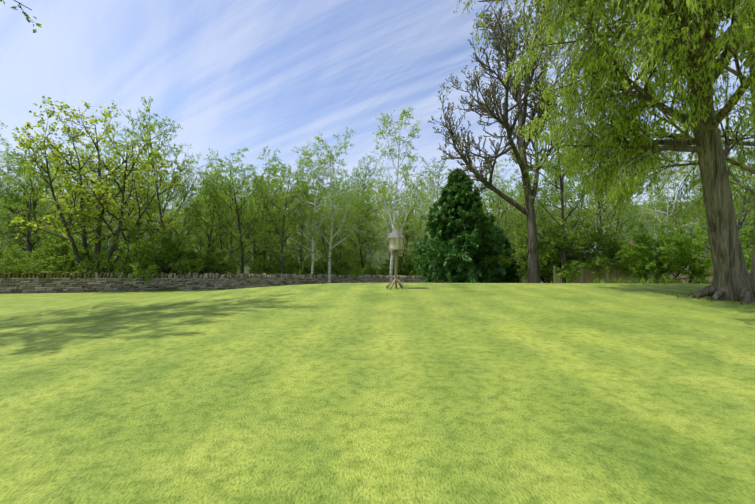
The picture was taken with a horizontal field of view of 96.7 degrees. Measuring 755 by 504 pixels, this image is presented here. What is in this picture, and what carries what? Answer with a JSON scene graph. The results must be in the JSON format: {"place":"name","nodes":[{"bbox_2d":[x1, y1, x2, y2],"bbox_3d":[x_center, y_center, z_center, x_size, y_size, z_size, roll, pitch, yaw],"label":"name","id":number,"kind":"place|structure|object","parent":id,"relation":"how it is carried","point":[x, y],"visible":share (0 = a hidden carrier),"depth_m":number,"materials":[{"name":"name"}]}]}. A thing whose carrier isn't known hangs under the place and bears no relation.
{"place":"outdoors","nodes":[
{"label":"outdoors","id":0,"kind":"place"},
{"bbox_2d":[0,198,754,503],"bbox_3d":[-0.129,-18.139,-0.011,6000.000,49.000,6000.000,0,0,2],"label":"ground","id":1,"kind":"structure","parent":0,"point":[524,392],"depth_m":3.21,"materials":[{"name":"green plant"}]},
{"bbox_2d":[0,139,22,190],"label":"tree","id":2,"kind":"object","parent":1,"relation":"on","point":[7,144],"visible":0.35,"depth_m":132.48,"materials":[{"name":"green plant"}]},
{"bbox_2d":[0,172,25,248],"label":"tree","id":3,"kind":"object","parent":1,"relation":"on","point":[7,197],"visible":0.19,"depth_m":84.19,"materials":[{"name":"green plant"}]},
{"bbox_2d":[0,120,28,246],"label":"tree","id":4,"kind":"object","parent":1,"relation":"on","point":[8,181],"visible":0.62,"depth_m":38.90,"materials":[{"name":"green plant"}]},
{"bbox_2d":[0,245,31,268],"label":"shrub","id":5,"kind":"object","parent":1,"relation":"on","point":[13,254],"visible":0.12,"depth_m":31.67,"materials":[{"name":"green plant"}]},
{"bbox_2d":[0,0,41,32],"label":"tree","id":6,"kind":"object","parent":1,"relation":"on","point":[28,20],"visible":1,"depth_m":9.73,"materials":[{"name":"green plant"}]},
{"bbox_2d":[0,246,50,273],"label":"shrub","id":7,"kind":"object","parent":1,"relation":"on","point":[6,260],"visible":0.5,"depth_m":24.15,"materials":[{"name":"green plant"}]},
{"bbox_2d":[0,181,51,252],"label":"tree","id":8,"kind":"object","parent":1,"relation":"on","point":[16,197],"visible":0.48,"depth_m":38.30,"materials":[{"name":"green plant"}]},
{"bbox_2d":[0,151,56,239],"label":"tree","id":9,"kind":"object","parent":1,"relation":"on","point":[5,158],"visible":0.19,"depth_m":98.87,"materials":[{"name":"green plant"}]},
{"bbox_2d":[13,243,55,272],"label":"shrub","id":10,"kind":"object","parent":1,"relation":"on","point":[36,257],"visible":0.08,"depth_m":31.17,"materials":[{"name":"green plant"}]},
{"bbox_2d":[0,169,70,255],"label":"tree","id":11,"kind":"object","parent":1,"relation":"on","point":[26,197],"visible":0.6,"depth_m":35.80,"materials":[{"name":"green plant"}]},
{"bbox_2d":[0,149,70,253],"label":"tree","id":12,"kind":"object","parent":1,"relation":"on","point":[23,186],"visible":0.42,"depth_m":39.02,"materials":[{"name":"green plant"}]},
{"bbox_2d":[0,160,77,253],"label":"tree","id":13,"kind":"object","parent":1,"relation":"on","point":[47,205],"visible":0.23,"depth_m":42.94,"materials":[{"name":"green plant"}]},
{"bbox_2d":[23,165,109,245],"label":"tree","id":14,"kind":"object","parent":1,"relation":"on","point":[41,212],"visible":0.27,"depth_m":39.17,"materials":[{"name":"green plant"}]},
{"bbox_2d":[32,179,109,251],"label":"tree","id":15,"kind":"object","parent":1,"relation":"on","point":[63,210],"visible":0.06,"depth_m":54.33,"materials":[{"name":"green plant"}]},
{"bbox_2d":[10,226,134,275],"bbox_3d":[-26.901,1.012,29.954,9.447,7.060,7.707,0,0,-5],"label":"shrub","id":16,"kind":"object","parent":1,"relation":"on","point":[61,256],"visible":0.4,"depth_m":28.26,"materials":[{"name":"green plant"}]},
{"bbox_2d":[63,134,107,187],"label":"tree","id":17,"kind":"object","parent":1,"relation":"on","point":[83,153],"visible":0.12,"depth_m":136.84,"materials":[{"name":"green plant"}]},
{"bbox_2d":[39,149,136,248],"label":"tree","id":18,"kind":"object","parent":1,"relation":"on","point":[78,183],"visible":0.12,"depth_m":51.35,"materials":[{"name":"green plant"}]},
{"bbox_2d":[5,96,182,276],"bbox_3d":[-22.495,-4.958,27.613,11.393,16.583,10.146,0,0,-31],"label":"tree","id":19,"kind":"object","parent":1,"relation":"on","point":[79,217],"visible":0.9,"depth_m":26.38,"materials":[{"name":"green plant"}]},
{"bbox_2d":[74,146,145,268],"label":"tree","id":20,"kind":"object","parent":1,"relation":"on","point":[125,209],"visible":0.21,"depth_m":40.40,"materials":[{"name":"green plant"}]},
{"bbox_2d":[89,186,146,264],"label":"tree","id":21,"kind":"object","parent":1,"relation":"on","point":[117,224],"visible":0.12,"depth_m":44.83,"materials":[{"name":"green plant"}]},
{"bbox_2d":[87,175,168,265],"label":"tree","id":22,"kind":"object","parent":1,"relation":"on","point":[131,215],"visible":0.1,"depth_m":53.84,"materials":[{"name":"green plant"}]},
{"bbox_2d":[71,225,205,290],"bbox_3d":[-18.565,1.051,27.815,6.615,6.653,8.880,0,0,14],"label":"shrub","id":23,"kind":"object","parent":1,"relation":"on","point":[165,259],"visible":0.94,"depth_m":26.47,"materials":[{"name":"green plant"}]},
{"bbox_2d":[107,143,180,251],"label":"tree","id":24,"kind":"object","parent":1,"relation":"on","point":[152,186],"visible":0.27,"depth_m":48.05,"materials":[{"name":"green plant"}]},
{"bbox_2d":[90,96,211,273],"bbox_3d":[-20.355,-5.143,31.039,9.290,17.570,9.079,0,0,32],"label":"tall tree","id":25,"kind":"object","parent":1,"relation":"on","point":[144,117],"visible":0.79,"depth_m":31.01,"materials":[{"name":"green plant"}]},
{"bbox_2d":[138,174,179,253],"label":"tree","id":26,"kind":"object","parent":1,"relation":"on","point":[163,202],"visible":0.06,"depth_m":85.90,"materials":[{"name":"green plant"}]},
{"bbox_2d":[153,190,206,249],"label":"tree","id":27,"kind":"object","parent":1,"relation":"on","point":[189,236],"visible":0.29,"depth_m":41.26,"materials":[{"name":"green plant"}]},
{"bbox_2d":[164,160,198,222],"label":"tree","id":28,"kind":"object","parent":1,"relation":"on","point":[171,201],"visible":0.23,"depth_m":151.89,"materials":[{"name":"green plant"}]},
{"bbox_2d":[168,168,197,229],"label":"tree","id":29,"kind":"object","parent":1,"relation":"on","point":[184,188],"visible":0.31,"depth_m":134.36,"materials":[{"name":"green plant"}]},
{"bbox_2d":[160,236,236,274],"bbox_3d":[-18.407,1.432,33.729,7.564,6.473,7.987,0,0,-19],"label":"shrub","id":30,"kind":"object","parent":1,"relation":"on","point":[212,259],"visible":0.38,"depth_m":32.37,"materials":[{"name":"green plant"}]},
{"bbox_2d":[175,196,223,251],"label":"tree","id":31,"kind":"object","parent":1,"relation":"on","point":[196,223],"visible":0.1,"depth_m":72.61,"materials":[{"name":"green plant"}]},
{"bbox_2d":[177,186,234,258],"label":"tree","id":32,"kind":"object","parent":1,"relation":"on","point":[204,226],"visible":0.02,"depth_m":49.71,"materials":[{"name":"green plant"}]},
{"bbox_2d":[176,250,244,274],"bbox_3d":[-18.173,2.258,36.543,6.222,5.108,6.590,0,0,-12],"label":"shrub","id":33,"kind":"object","parent":1,"relation":"on","point":[224,268],"visible":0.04,"depth_m":36.71,"materials":[{"name":"green plant"}]},
{"bbox_2d":[176,167,246,274],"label":"tree","id":34,"kind":"object","parent":1,"relation":"on","point":[202,192],"visible":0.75,"depth_m":33.15,"materials":[{"name":"green plant"}]},
{"bbox_2d":[188,181,254,257],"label":"tree","id":35,"kind":"object","parent":1,"relation":"on","point":[222,232],"visible":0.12,"depth_m":44.52,"materials":[{"name":"green plant"}]},
{"bbox_2d":[0,271,444,293],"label":"dry stone wall","id":36,"kind":"structure","parent":1,"relation":"on","point":[40,282],"depth_m":26.46,"materials":[{"name":"grey stone"}]},
{"bbox_2d":[190,157,262,263],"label":"tree","id":37,"kind":"object","parent":1,"relation":"on","point":[214,167],"visible":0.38,"depth_m":37.15,"materials":[{"name":"green plant"}]},
{"bbox_2d":[194,165,260,270],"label":"tree","id":38,"kind":"object","parent":1,"relation":"on","point":[233,175],"visible":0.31,"depth_m":43.34,"materials":[{"name":"green plant"}]},
{"bbox_2d":[196,147,284,274],"bbox_3d":[-13.593,-3.230,33.345,7.974,14.204,8.790,0,0,-23],"label":"tree","id":39,"kind":"object","parent":1,"relation":"on","point":[250,209],"visible":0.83,"depth_m":33.08,"materials":[{"name":"green plant"}]},
{"bbox_2d":[226,145,290,270],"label":"tree","id":40,"kind":"object","parent":1,"relation":"on","point":[264,255],"visible":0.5,"depth_m":38.30,"materials":[{"name":"green plant"}]},
{"bbox_2d":[228,180,288,264],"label":"tree","id":41,"kind":"object","parent":1,"relation":"on","point":[252,229],"visible":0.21,"depth_m":43.15,"materials":[{"name":"green plant"}]},
{"bbox_2d":[234,164,285,263],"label":"tree","id":42,"kind":"object","parent":1,"relation":"on","point":[245,233],"visible":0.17,"depth_m":42.05,"materials":[{"name":"green plant"}]},
{"bbox_2d":[242,176,298,260],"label":"tree","id":43,"kind":"object","parent":1,"relation":"on","point":[276,255],"visible":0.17,"depth_m":44.58,"materials":[{"name":"green plant"}]},
{"bbox_2d":[248,250,302,276],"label":"shrub","id":44,"kind":"object","parent":1,"relation":"on","point":[272,268],"visible":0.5,"depth_m":36.96,"materials":[{"name":"green plant"}]},
{"bbox_2d":[233,157,323,273],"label":"tree","id":45,"kind":"object","parent":1,"relation":"on","point":[278,212],"visible":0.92,"depth_m":35.42,"materials":[{"name":"green plant"}]},
{"bbox_2d":[267,214,306,269],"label":"tree","id":46,"kind":"object","parent":1,"relation":"on","point":[294,245],"visible":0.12,"depth_m":50.44,"materials":[{"name":"green plant"}]},
{"bbox_2d":[264,147,334,269],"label":"tree","id":47,"kind":"object","parent":1,"relation":"on","point":[301,237],"visible":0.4,"depth_m":40.35,"materials":[{"name":"green plant"}]},
{"bbox_2d":[285,253,313,273],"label":"shrub","id":48,"kind":"object","parent":1,"relation":"on","point":[296,260],"visible":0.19,"depth_m":41.89,"materials":[{"name":"green plant"}]},
{"bbox_2d":[273,185,325,259],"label":"tree","id":49,"kind":"object","parent":1,"relation":"on","point":[300,229],"visible":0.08,"depth_m":55.42,"materials":[{"name":"green plant"}]},
{"bbox_2d":[273,147,362,273],"bbox_3d":[-7.004,-4.076,37.940,9.162,16.265,7.227,0,0,-27],"label":"birch","id":50,"kind":"object","parent":1,"relation":"on","point":[312,224],"visible":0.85,"depth_m":37.24,"materials":[{"name":"green plant"}]},
{"bbox_2d":[298,186,347,257],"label":"tree","id":51,"kind":"object","parent":1,"relation":"on","point":[323,240],"visible":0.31,"depth_m":47.47,"materials":[{"name":"green plant"}]},
{"bbox_2d":[276,126,373,282],"bbox_3d":[-5.603,-4.815,37.489,10.938,17.991,8.159,0,0,-15],"label":"tree","id":52,"kind":"object","parent":1,"relation":"on","point":[342,197],"visible":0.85,"depth_m":37.31,"materials":[{"name":"green plant"}]},
{"bbox_2d":[304,184,361,273],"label":"tree","id":53,"kind":"object","parent":1,"relation":"on","point":[317,252],"visible":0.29,"depth_m":51.78,"materials":[{"name":"green plant"}]},
{"bbox_2d":[301,245,366,278],"bbox_3d":[-5.411,2.306,42.340,7.760,6.332,7.938,0,0,4],"label":"shrub","id":54,"kind":"object","parent":1,"relation":"on","point":[323,263],"visible":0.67,"depth_m":41.38,"materials":[{"name":"green plant"}]},
{"bbox_2d":[319,176,360,260],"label":"tree","id":55,"kind":"object","parent":1,"relation":"on","point":[343,194],"visible":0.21,"depth_m":114.99,"materials":[{"name":"green plant"}]},
{"bbox_2d":[317,192,364,274],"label":"tree","id":56,"kind":"object","parent":1,"relation":"on","point":[336,228],"visible":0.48,"depth_m":42.30,"materials":[{"name":"green plant"}]},
{"bbox_2d":[324,250,375,272],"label":"shrub","id":57,"kind":"object","parent":1,"relation":"on","point":[365,261],"visible":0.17,"depth_m":53.71,"materials":[{"name":"green plant"}]},
{"bbox_2d":[340,167,374,234],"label":"tree","id":58,"kind":"object","parent":1,"relation":"on","point":[364,185],"visible":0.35,"depth_m":137.79,"materials":[{"name":"green plant"}]},
{"bbox_2d":[332,183,383,261],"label":"tree","id":59,"kind":"object","parent":1,"relation":"on","point":[369,207],"visible":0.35,"depth_m":56.09,"materials":[{"name":"green plant"}]},
{"bbox_2d":[338,194,380,270],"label":"tree","id":60,"kind":"object","parent":1,"relation":"on","point":[367,237],"visible":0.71,"depth_m":50.48,"materials":[{"name":"green plant"}]},
{"bbox_2d":[347,157,378,202],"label":"tree","id":61,"kind":"object","parent":1,"relation":"on","point":[369,170],"visible":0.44,"depth_m":197.46,"materials":[{"name":"green plant"}]},
{"bbox_2d":[346,188,382,256],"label":"tree","id":62,"kind":"object","parent":1,"relation":"on","point":[370,250],"visible":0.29,"depth_m":64.04,"materials":[{"name":"green plant"}]},
{"bbox_2d":[345,183,388,260],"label":"tree","id":63,"kind":"object","parent":1,"relation":"on","point":[370,213],"visible":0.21,"depth_m":91.42,"materials":[{"name":"green plant"}]},
{"bbox_2d":[351,261,382,275],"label":"shrub","id":64,"kind":"object","parent":1,"relation":"on","point":[367,269],"visible":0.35,"depth_m":50.75,"materials":[{"name":"green plant"}]},
{"bbox_2d":[5,274,754,304],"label":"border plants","id":65,"kind":"object","parent":1,"relation":"on","point":[625,280],"visible":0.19,"depth_m":17.43,"materials":[{"name":"green plant"}]},
{"bbox_2d":[360,179,416,264],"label":"tree","id":66,"kind":"object","parent":1,"relation":"on","point":[378,228],"visible":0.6,"depth_m":53.91,"materials":[{"name":"green plant"}]},
{"bbox_2d":[386,226,406,289],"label":"dovecote","id":67,"kind":"structure","parent":1,"relation":"on","point":[395,237],"depth_m":12.38,"materials":[{"name":"beige wood"}]},
{"bbox_2d":[379,201,414,255],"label":"tree","id":68,"kind":"object","parent":1,"relation":"on","point":[392,223],"visible":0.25,"depth_m":98.91,"materials":[{"name":"green plant"}]},
{"bbox_2d":[374,256,426,275],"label":"shrub","id":69,"kind":"object","parent":1,"relation":"on","point":[385,269],"visible":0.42,"depth_m":52.60,"materials":[{"name":"green plant"}]},
{"bbox_2d":[380,191,422,260],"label":"tree","id":70,"kind":"object","parent":1,"relation":"on","point":[412,214],"visible":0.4,"depth_m":62.30,"materials":[{"name":"green plant"}]},
{"bbox_2d":[365,106,438,282],"bbox_3d":[2.729,-7.638,44.851,12.420,24.753,9.558,0,0,44],"label":"tree","id":71,"kind":"object","parent":1,"relation":"on","point":[405,169],"visible":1,"depth_m":44.74,"materials":[{"name":"green plant"}]},
{"bbox_2d":[386,210,424,268],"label":"tree","id":72,"kind":"object","parent":1,"relation":"on","point":[408,240],"visible":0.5,"depth_m":53.33,"materials":[{"name":"green plant"}]},
{"bbox_2d":[400,204,428,258],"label":"tree","id":73,"kind":"object","parent":1,"relation":"on","point":[421,210],"visible":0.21,"depth_m":75.13,"materials":[{"name":"green plant"}]},
{"bbox_2d":[399,188,438,245],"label":"tree","id":74,"kind":"object","parent":1,"relation":"on","point":[418,211],"visible":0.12,"depth_m":115.52,"materials":[{"name":"green plant"}]},
{"bbox_2d":[405,185,434,250],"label":"tree","id":75,"kind":"object","parent":1,"relation":"on","point":[423,209],"visible":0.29,"depth_m":94.54,"materials":[{"name":"green plant"}]},
{"bbox_2d":[417,186,440,258],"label":"tree","id":76,"kind":"object","parent":1,"relation":"on","point":[425,221],"visible":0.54,"depth_m":61.52,"materials":[{"name":"green plant"}]},
{"bbox_2d":[419,169,445,208],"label":"tree","id":77,"kind":"object","parent":1,"relation":"on","point":[430,181],"visible":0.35,"depth_m":147.80,"materials":[{"name":"green plant"}]},
{"bbox_2d":[417,156,453,207],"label":"tree","id":78,"kind":"object","parent":1,"relation":"on","point":[441,170],"visible":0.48,"depth_m":182.93,"materials":[{"name":"green plant"}]},
{"bbox_2d":[410,167,507,282],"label":"conifer","id":79,"kind":"object","parent":1,"relation":"on","point":[459,231],"visible":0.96,"depth_m":26.35,"materials":[{"name":"green plant"}]},
{"bbox_2d":[486,154,510,203],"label":"tree","id":80,"kind":"object","parent":1,"relation":"on","point":[494,171],"visible":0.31,"depth_m":177.82,"materials":[{"name":"green plant"}]},
{"bbox_2d":[479,172,523,261],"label":"tree","id":81,"kind":"object","parent":1,"relation":"on","point":[492,197],"visible":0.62,"depth_m":59.23,"materials":[{"name":"green plant"}]},
{"bbox_2d":[428,0,579,282],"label":"tree","id":82,"kind":"object","parent":1,"relation":"on","point":[489,108],"visible":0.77,"depth_m":23.27,"materials":[{"name":"brown plant"}]},
{"bbox_2d":[482,226,526,282],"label":"conifer","id":83,"kind":"object","parent":1,"relation":"on","point":[503,242],"visible":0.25,"depth_m":28.95,"materials":[{"name":"green plant"}]},
{"bbox_2d":[481,183,543,254],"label":"tree","id":84,"kind":"object","parent":1,"relation":"on","point":[504,219],"visible":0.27,"depth_m":69.98,"materials":[{"name":"green plant"}]},
{"bbox_2d":[503,194,544,282],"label":"tree","id":85,"kind":"object","parent":1,"relation":"on","point":[517,229],"visible":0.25,"depth_m":65.21,"materials":[{"name":"green plant"}]},
{"bbox_2d":[500,191,571,261],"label":"tree","id":86,"kind":"object","parent":1,"relation":"on","point":[549,220],"visible":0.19,"depth_m":62.61,"materials":[{"name":"green plant"}]},
{"bbox_2d":[475,218,616,282],"bbox_3d":[13.767,0.819,26.945,10.264,7.136,9.063,0,0,-42],"label":"shrub","id":87,"kind":"object","parent":1,"relation":"on","point":[544,259],"visible":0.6,"depth_m":25.32,"materials":[{"name":"green plant"}]},
{"bbox_2d":[530,173,567,229],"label":"tree","id":88,"kind":"object","parent":1,"relation":"on","point":[553,192],"visible":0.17,"depth_m":140.18,"materials":[{"name":"green plant"}]},
{"bbox_2d":[501,88,614,282],"bbox_3d":[12.906,-4.412,23.706,8.859,15.004,6.494,0,0,-43],"label":"tree","id":89,"kind":"object","parent":1,"relation":"on","point":[561,223],"visible":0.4,"depth_m":23.64,"materials":[{"name":"green plant"}]},
{"bbox_2d":[542,184,586,242],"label":"tree","id":90,"kind":"object","parent":1,"relation":"on","point":[547,208],"visible":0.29,"depth_m":92.42,"materials":[{"name":"green plant"}]},
{"bbox_2d":[553,183,596,244],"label":"tree","id":91,"kind":"object","parent":1,"relation":"on","point":[571,219],"visible":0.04,"depth_m":63.90,"materials":[{"name":"green plant"}]},
{"bbox_2d":[549,158,605,224],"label":"tree","id":92,"kind":"object","parent":1,"relation":"on","point":[566,192],"visible":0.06,"depth_m":126.11,"materials":[{"name":"green plant"}]},
{"bbox_2d":[519,220,655,282],"bbox_3d":[16.167,0.863,26.182,9.968,6.794,8.382,0,0,16],"label":"shrub","id":93,"kind":"object","parent":1,"relation":"on","point":[606,250],"visible":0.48,"depth_m":24.73,"materials":[{"name":"green plant"}]},
{"bbox_2d":[552,134,642,258],"bbox_3d":[18.930,-3.700,29.440,6.230,14.367,8.034,0,0,-38],"label":"tree","id":94,"kind":"object","parent":1,"relation":"on","point":[624,235],"visible":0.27,"depth_m":28.70,"materials":[{"name":"green plant"}]},
{"bbox_2d":[454,0,754,303],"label":"willow","id":95,"kind":"object","parent":1,"relation":"on","point":[685,30],"visible":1,"depth_m":9.79,"materials":[{"name":"green plant"}]},
{"bbox_2d":[573,189,636,245],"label":"tree","id":96,"kind":"object","parent":1,"relation":"on","point":[614,221],"visible":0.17,"depth_m":64.96,"materials":[{"name":"green plant"}]},
{"bbox_2d":[571,170,673,245],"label":"tree","id":97,"kind":"object","parent":1,"relation":"on","point":[616,218],"visible":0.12,"depth_m":56.14,"materials":[{"name":"green plant"}]},
{"bbox_2d":[626,201,675,244],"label":"tree","id":98,"kind":"object","parent":1,"relation":"on","point":[651,235],"visible":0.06,"depth_m":62.99,"materials":[{"name":"green plant"}]},
{"bbox_2d":[553,266,750,283],"bbox_3d":[27.088,1.978,23.213,29.461,2.000,0.110,0,0,2],"label":"fence","id":99,"kind":"object","parent":1,"relation":"on","point":[587,274],"visible":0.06,"depth_m":23.51,"materials":[{"name":"brown wood"}]},
{"bbox_2d":[552,0,754,282],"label":"tree","id":100,"kind":"object","parent":1,"relation":"on","point":[744,143],"depth_m":12.95,"materials":[{"name":"green plant"}]},
{"bbox_2d":[622,165,706,249],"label":"tree","id":101,"kind":"object","parent":1,"relation":"on","point":[657,217],"visible":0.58,"depth_m":30.45,"materials":[{"name":"green plant"}]},
{"bbox_2d":[644,170,686,215],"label":"tree","id":102,"kind":"object","parent":1,"relation":"on","point":[663,191],"visible":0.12,"depth_m":119.32,"materials":[{"name":"green plant"}]},
{"bbox_2d":[660,151,690,208],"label":"tree","id":103,"kind":"object","parent":1,"relation":"on","point":[681,156],"visible":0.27,"depth_m":147.06,"materials":[{"name":"green plant"}]},
{"bbox_2d":[650,183,706,242],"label":"tree","id":104,"kind":"object","parent":1,"relation":"on","point":[683,216],"visible":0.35,"depth_m":68.25,"materials":[{"name":"green plant"}]},
{"bbox_2d":[614,219,748,283],"bbox_3d":[17.472,0.384,20.046,5.967,4.402,5.326,0,0,2],"label":"shrub","id":105,"kind":"object","parent":1,"relation":"on","point":[669,259],"visible":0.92,"depth_m":19.27,"materials":[{"name":"plant"}]},
{"bbox_2d":[663,215,753,271],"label":"shrub","id":106,"kind":"object","parent":1,"relation":"on","point":[744,239],"visible":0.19,"depth_m":25.65,"materials":[{"name":"green plant"}]},
{"bbox_2d":[669,173,754,256],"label":"tree","id":107,"kind":"object","parent":1,"relation":"on","point":[747,223],"visible":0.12,"depth_m":58.01,"materials":[{"name":"green plant"}]},
{"bbox_2d":[681,156,754,268],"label":"tree","id":108,"kind":"object","parent":1,"relation":"on","point":[740,215],"visible":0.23,"depth_m":28.95,"materials":[{"name":"green plant"}]},
{"bbox_2d":[689,163,754,248],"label":"tree","id":109,"kind":"object","parent":1,"relation":"on","point":[740,203],"visible":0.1,"depth_m":72.23,"materials":[{"name":"green plant"}]},
{"bbox_2d":[0,0,754,214],"label":"sky","id":110,"kind":"structure","parent":0,"point":[234,75],"materials":[{"name":"blue"}]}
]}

